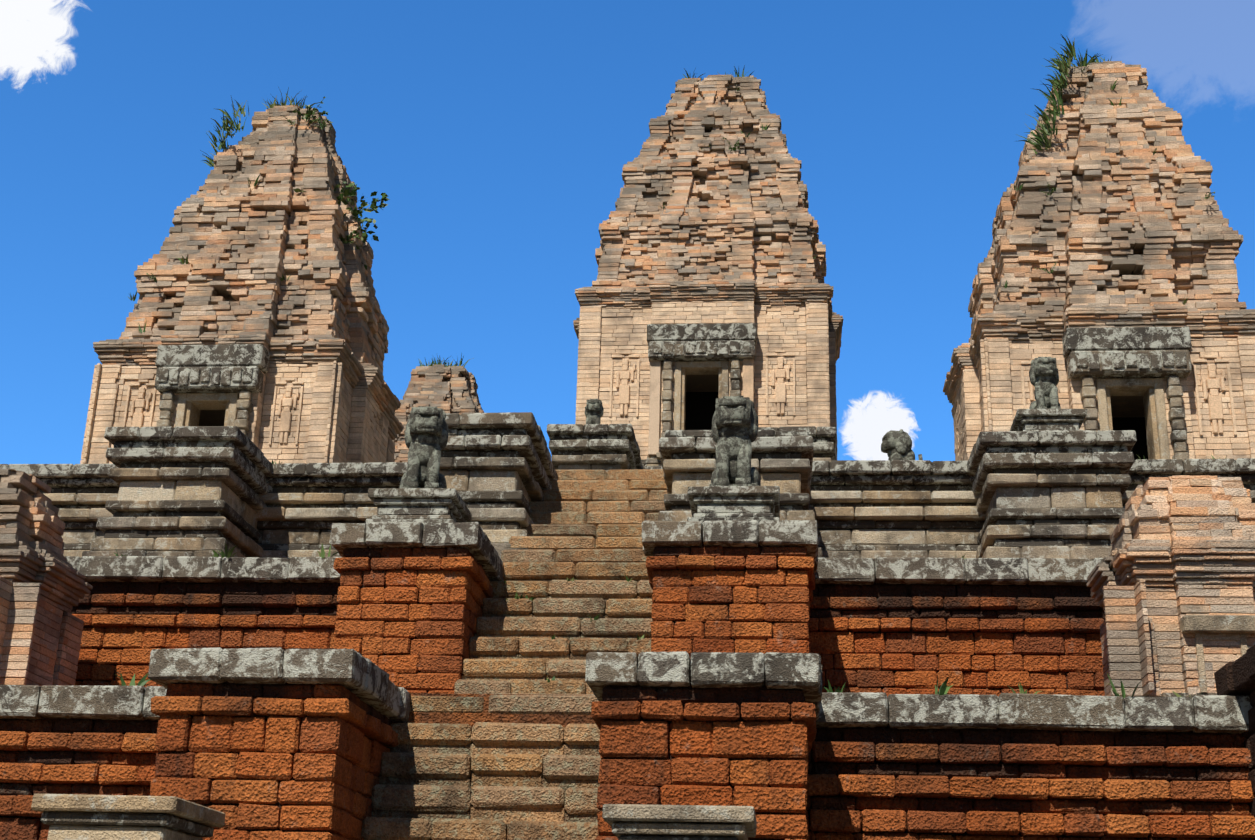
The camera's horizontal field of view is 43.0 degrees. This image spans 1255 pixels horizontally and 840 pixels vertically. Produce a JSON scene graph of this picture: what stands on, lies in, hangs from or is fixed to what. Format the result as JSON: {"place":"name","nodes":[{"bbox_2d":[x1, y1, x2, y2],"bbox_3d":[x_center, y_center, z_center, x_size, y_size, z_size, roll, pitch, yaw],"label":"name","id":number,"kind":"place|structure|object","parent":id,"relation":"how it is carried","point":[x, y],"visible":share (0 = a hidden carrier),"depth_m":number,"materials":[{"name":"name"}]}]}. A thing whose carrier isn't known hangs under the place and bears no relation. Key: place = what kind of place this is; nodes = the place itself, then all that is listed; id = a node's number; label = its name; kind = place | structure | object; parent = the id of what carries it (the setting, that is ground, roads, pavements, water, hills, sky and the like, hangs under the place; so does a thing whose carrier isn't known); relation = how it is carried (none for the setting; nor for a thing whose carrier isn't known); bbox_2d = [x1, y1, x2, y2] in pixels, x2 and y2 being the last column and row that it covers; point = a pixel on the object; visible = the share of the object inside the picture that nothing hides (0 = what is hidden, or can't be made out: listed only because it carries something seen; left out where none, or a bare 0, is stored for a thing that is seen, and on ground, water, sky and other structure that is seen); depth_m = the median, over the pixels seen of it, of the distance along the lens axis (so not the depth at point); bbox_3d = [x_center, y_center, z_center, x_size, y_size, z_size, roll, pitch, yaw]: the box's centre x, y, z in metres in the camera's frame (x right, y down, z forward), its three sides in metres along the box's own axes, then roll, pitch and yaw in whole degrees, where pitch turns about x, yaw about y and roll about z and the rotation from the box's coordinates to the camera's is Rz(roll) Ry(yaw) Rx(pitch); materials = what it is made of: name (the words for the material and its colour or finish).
{"place":"outdoors","nodes":[
{"label":"outdoors","id":0,"kind":"place"},
{"bbox_2d":[0,409,1254,839],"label":"pyramid","id":1,"kind":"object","parent":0,"point":[392,665],"visible":0.98,"depth_m":15.27,"materials":[{"name":"stone"}]},
{"bbox_2d":[0,469,92,685],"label":"shrine","id":2,"kind":"object","parent":1,"relation":"on","point":[44,586],"visible":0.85,"depth_m":15.16,"materials":[{"name":"brick"}]},
{"bbox_2d":[80,105,403,463],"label":"tower","id":3,"kind":"structure","parent":1,"relation":"on","point":[254,349],"depth_m":24.26,"materials":[{"name":"brick"}]},
{"bbox_2d":[400,406,448,487],"bbox_3d":[-2.119,0.384,16.668,0.482,1.003,0.696,2,-20,-2],"label":"lion","id":4,"kind":"object","parent":1,"relation":"on","point":[426,434],"visible":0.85,"depth_m":16.45},
{"bbox_2d":[393,364,483,461],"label":"tower","id":5,"kind":"structure","parent":1,"relation":"on","point":[450,389],"depth_m":38.67,"materials":[{"name":"stone"}]},
{"bbox_2d":[585,399,603,423],"bbox_3d":[-0.572,0.019,27.308,0.344,0.716,0.498,0,-20,6],"label":"lion","id":6,"kind":"object","parent":1,"relation":"on","point":[594,409],"visible":0.65,"depth_m":27.16},
{"bbox_2d":[114,33,1225,697],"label":"plants","id":7,"kind":"object","parent":1,"relation":"on","point":[1064,63],"visible":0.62,"depth_m":25.29,"materials":[{"name":"green plant"}]},
{"bbox_2d":[709,395,760,485],"bbox_3d":[1.108,0.318,16.326,0.511,1.064,0.746,0,-20,6],"label":"lion","id":8,"kind":"object","parent":1,"relation":"on","point":[734,427],"visible":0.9,"depth_m":16.09},
{"bbox_2d":[881,429,922,461],"bbox_3d":[3.721,0.556,21.422,0.589,0.834,0.401,3,-20,-3],"label":"lion statue","id":9,"kind":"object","parent":1,"relation":"on","point":[896,445],"depth_m":21.36,"materials":[{"name":"stone"}]},
{"bbox_2d":[1029,357,1060,408],"bbox_3d":[5.180,-0.360,19.804,0.380,0.796,0.554,0,-20,6],"label":"lion statue","id":10,"kind":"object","parent":1,"relation":"on","point":[1044,376],"depth_m":19.63,"materials":[{"name":"stone"}]},
{"bbox_2d":[943,61,1254,460],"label":"tower","id":11,"kind":"structure","parent":1,"relation":"on","point":[1130,232],"depth_m":23.07,"materials":[{"name":"brick"}]},
{"bbox_2d":[1087,475,1254,698],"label":"shrine","id":12,"kind":"object","parent":1,"relation":"on","point":[1171,579],"visible":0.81,"depth_m":13.62,"materials":[{"name":"brick"}]},
{"bbox_2d":[0,0,1254,464],"label":"sky","id":13,"kind":"structure","parent":0,"point":[499,136],"materials":[{"name":"blue"}]},
{"bbox_2d":[573,75,842,465],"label":"tower","id":14,"kind":"structure","parent":0,"point":[702,293],"depth_m":30.74,"materials":[{"name":"brick"}]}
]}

